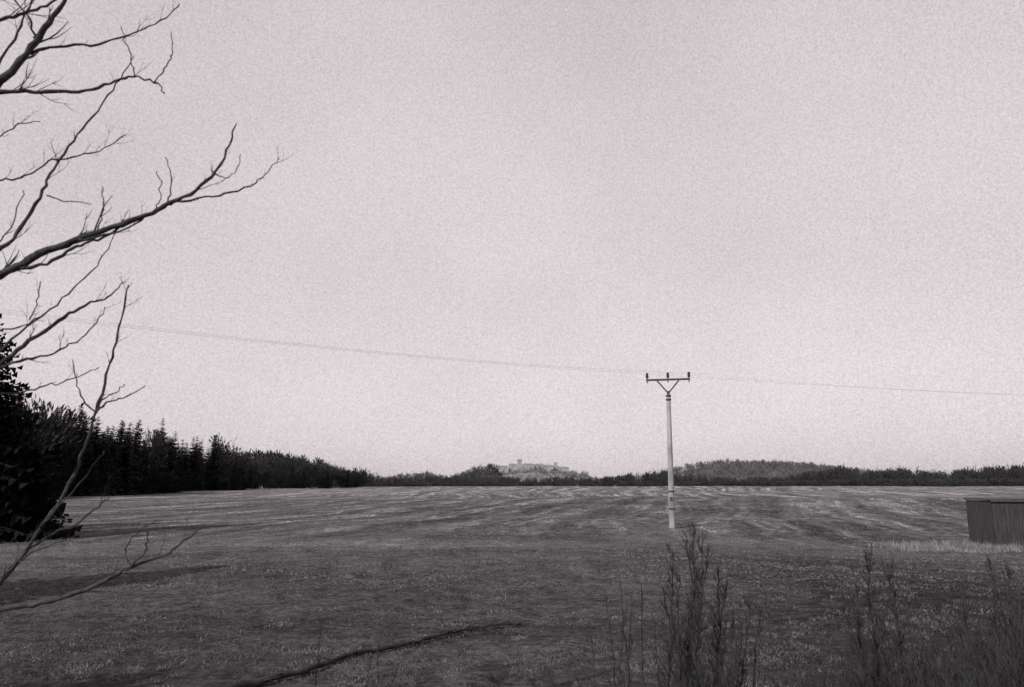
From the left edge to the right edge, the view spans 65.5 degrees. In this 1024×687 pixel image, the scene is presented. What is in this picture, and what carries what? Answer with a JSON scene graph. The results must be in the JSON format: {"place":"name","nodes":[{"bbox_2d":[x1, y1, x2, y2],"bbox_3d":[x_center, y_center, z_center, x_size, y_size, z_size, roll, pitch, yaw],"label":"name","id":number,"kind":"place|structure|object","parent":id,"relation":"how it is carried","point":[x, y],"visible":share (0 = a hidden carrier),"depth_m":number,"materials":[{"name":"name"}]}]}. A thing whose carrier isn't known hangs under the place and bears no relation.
{"place":"outdoors","nodes":[
{"label":"outdoors","id":0,"kind":"place"},
{"bbox_2d":[0,486,1023,686],"bbox_3d":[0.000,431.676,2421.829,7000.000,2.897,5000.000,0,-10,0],"label":"ground","id":1,"kind":"structure","parent":0,"point":[195,675],"depth_m":20.13,"materials":[{"name":"grey plant"}]},
{"bbox_2d":[0,445,78,539],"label":"spruce tree","id":2,"kind":"object","parent":1,"relation":"on","point":[37,496],"visible":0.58,"depth_m":40.02,"materials":[{"name":"black plant"}]},
{"bbox_2d":[0,314,82,542],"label":"spruce tree","id":3,"kind":"object","parent":1,"relation":"on","point":[13,444],"visible":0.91,"depth_m":40.02,"materials":[{"name":"black plant"}]},
{"bbox_2d":[0,271,144,585],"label":"sapling","id":4,"kind":"object","parent":1,"relation":"on","point":[54,508],"visible":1,"depth_m":5.60,"materials":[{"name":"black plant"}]},
{"bbox_2d":[0,513,215,612],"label":"sapling","id":5,"kind":"object","parent":1,"relation":"on","point":[50,600],"visible":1,"depth_m":4.90,"materials":[{"name":"grey plant"}]},
{"bbox_2d":[0,0,291,394],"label":"bare tree","id":6,"kind":"object","parent":1,"relation":"on","point":[6,76],"visible":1,"depth_m":5.10,"materials":[{"name":"black plant"}]},
{"bbox_2d":[4,393,356,490],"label":"deciduous trees","id":7,"kind":"object","parent":1,"relation":"on","point":[51,428],"visible":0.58,"depth_m":212.55,"materials":[{"name":"black plant"}]},
{"bbox_2d":[3,387,359,496],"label":"spruce forest","id":8,"kind":"object","parent":1,"relation":"on","point":[118,452],"visible":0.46,"depth_m":202.16,"materials":[{"name":"black plant"}]},
{"bbox_2d":[42,461,368,496],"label":"undergrowth","id":9,"kind":"object","parent":1,"relation":"on","point":[274,481],"visible":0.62,"depth_m":246.74,"materials":[{"name":"black plant"}]},
{"bbox_2d":[208,448,383,486],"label":"wooded hill trees","id":10,"kind":"object","parent":1,"relation":"on","point":[256,455],"visible":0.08,"depth_m":536.94,"materials":[{"name":"black plant"}]},
{"bbox_2d":[312,624,399,686],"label":"weed","id":11,"kind":"object","parent":1,"relation":"on","point":[368,670],"visible":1,"depth_m":7.93,"materials":[{"name":"grey plant"}]},
{"bbox_2d":[222,614,529,686],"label":"fallen branch","id":12,"kind":"object","parent":1,"relation":"on","point":[265,679],"visible":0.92,"depth_m":12.18,"materials":[{"name":"black wood"}]},
{"bbox_2d":[375,471,445,481],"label":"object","id":13,"kind":"object","parent":1,"relation":"on","point":[422,475],"visible":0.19,"depth_m":813.08,"materials":[{"name":"grey plant"}]},
{"bbox_2d":[422,462,518,485],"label":"knoll trees","id":14,"kind":"object","parent":1,"relation":"on","point":[489,472],"visible":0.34,"depth_m":761.38,"materials":[{"name":"grey plant"}]},
{"bbox_2d":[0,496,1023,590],"bbox_3d":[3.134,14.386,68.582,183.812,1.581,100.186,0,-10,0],"label":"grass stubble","id":15,"kind":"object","parent":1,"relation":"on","point":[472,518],"visible":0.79,"depth_m":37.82,"materials":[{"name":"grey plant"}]},
{"bbox_2d":[589,575,664,686],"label":"shrub","id":16,"kind":"object","parent":1,"relation":"on","point":[623,634],"visible":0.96,"depth_m":6.98,"materials":[{"name":"black plant"}]},
{"bbox_2d":[646,372,689,527],"bbox_3d":[9.834,6.857,49.552,2.808,10.211,0.418,-3,-10,16],"label":"utility pole","id":17,"kind":"object","parent":1,"relation":"on","point":[671,503],"visible":0.94,"depth_m":49.49,"materials":[{"name":"concrete"}]},
{"bbox_2d":[0,309,1019,395],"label":"power line","id":18,"kind":"object","parent":17,"relation":"attached to","point":[456,358],"visible":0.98,"depth_m":40.81,"materials":[{"name":"metal"}]},
{"bbox_2d":[518,635,851,686],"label":"dead weeds","id":19,"kind":"object","parent":1,"relation":"on","point":[632,684],"visible":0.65,"depth_m":9.34,"materials":[{"name":"grey plant"}]},
{"bbox_2d":[643,519,740,686],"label":"shrub","id":20,"kind":"object","parent":1,"relation":"on","point":[688,659],"visible":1,"depth_m":6.58,"materials":[{"name":"black plant"}]},
{"bbox_2d":[360,476,1023,486],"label":"hedgerow","id":21,"kind":"object","parent":1,"relation":"on","point":[953,482],"visible":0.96,"depth_m":485.40,"materials":[{"name":"black plant"}]},
{"bbox_2d":[371,462,1023,486],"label":"treeline","id":22,"kind":"object","parent":1,"relation":"on","point":[1014,472],"visible":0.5,"depth_m":573.96,"materials":[{"name":"black plant"}]},
{"bbox_2d":[694,595,764,686],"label":"shrub","id":23,"kind":"object","parent":1,"relation":"on","point":[736,678],"visible":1,"depth_m":6.12,"materials":[{"name":"black plant"}]},
{"bbox_2d":[751,565,1023,686],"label":"dead weeds","id":24,"kind":"object","parent":1,"relation":"on","point":[956,671],"visible":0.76,"depth_m":8.03,"materials":[{"name":"grey plant"}]},
{"bbox_2d":[836,542,951,686],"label":"shrub","id":25,"kind":"object","parent":1,"relation":"on","point":[861,655],"visible":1,"depth_m":6.98,"materials":[{"name":"black plant"}]},
{"bbox_2d":[859,538,1023,552],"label":"dry grass tussocks","id":26,"kind":"object","parent":1,"relation":"on","point":[958,546],"visible":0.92,"depth_m":33.69,"materials":[{"name":"plant"}]},
{"bbox_2d":[953,543,1023,686],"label":"shrub","id":27,"kind":"object","parent":1,"relation":"on","point":[1013,651],"visible":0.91,"depth_m":6.53,"materials":[{"name":"black plant"}]},
{"bbox_2d":[963,498,1023,545],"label":"wooden shed","id":28,"kind":"structure","parent":1,"relation":"on","point":[993,521],"depth_m":36.86,"materials":[{"name":"wood"}]},
{"bbox_2d":[0,0,1023,479],"label":"sky","id":29,"kind":"structure","parent":0,"point":[820,193],"materials":[{"name":"grey"}]},
{"bbox_2d":[505,469,579,485],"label":"castle hill","id":30,"kind":"structure","parent":0,"point":[560,474],"depth_m":1299.22,"materials":[{"name":"grey plant"}]},
{"bbox_2d":[498,459,568,472],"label":"castle ruin","id":31,"kind":"object","parent":30,"relation":"on","point":[519,464],"visible":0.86,"depth_m":1334.56,"materials":[{"name":"stone"}]},
{"bbox_2d":[482,468,588,477],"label":"castle park trees","id":32,"kind":"object","parent":30,"relation":"on","point":[573,472],"visible":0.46,"depth_m":1314.51,"materials":[{"name":"grey plant"}]},
{"bbox_2d":[500,464,614,481],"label":"castle hill trees","id":33,"kind":"object","parent":30,"relation":"on","point":[553,470],"visible":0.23,"depth_m":1298.28,"materials":[{"name":"grey plant"}]},
{"bbox_2d":[674,465,974,485],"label":"hill","id":34,"kind":"structure","parent":0,"point":[773,473],"depth_m":1125.31,"materials":[{"name":"grey plant"}]},
{"bbox_2d":[657,457,915,480],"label":"hill forest","id":35,"kind":"object","parent":34,"relation":"on","point":[777,466],"visible":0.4,"depth_m":1135.64,"materials":[{"name":"grey plant"}]}
]}

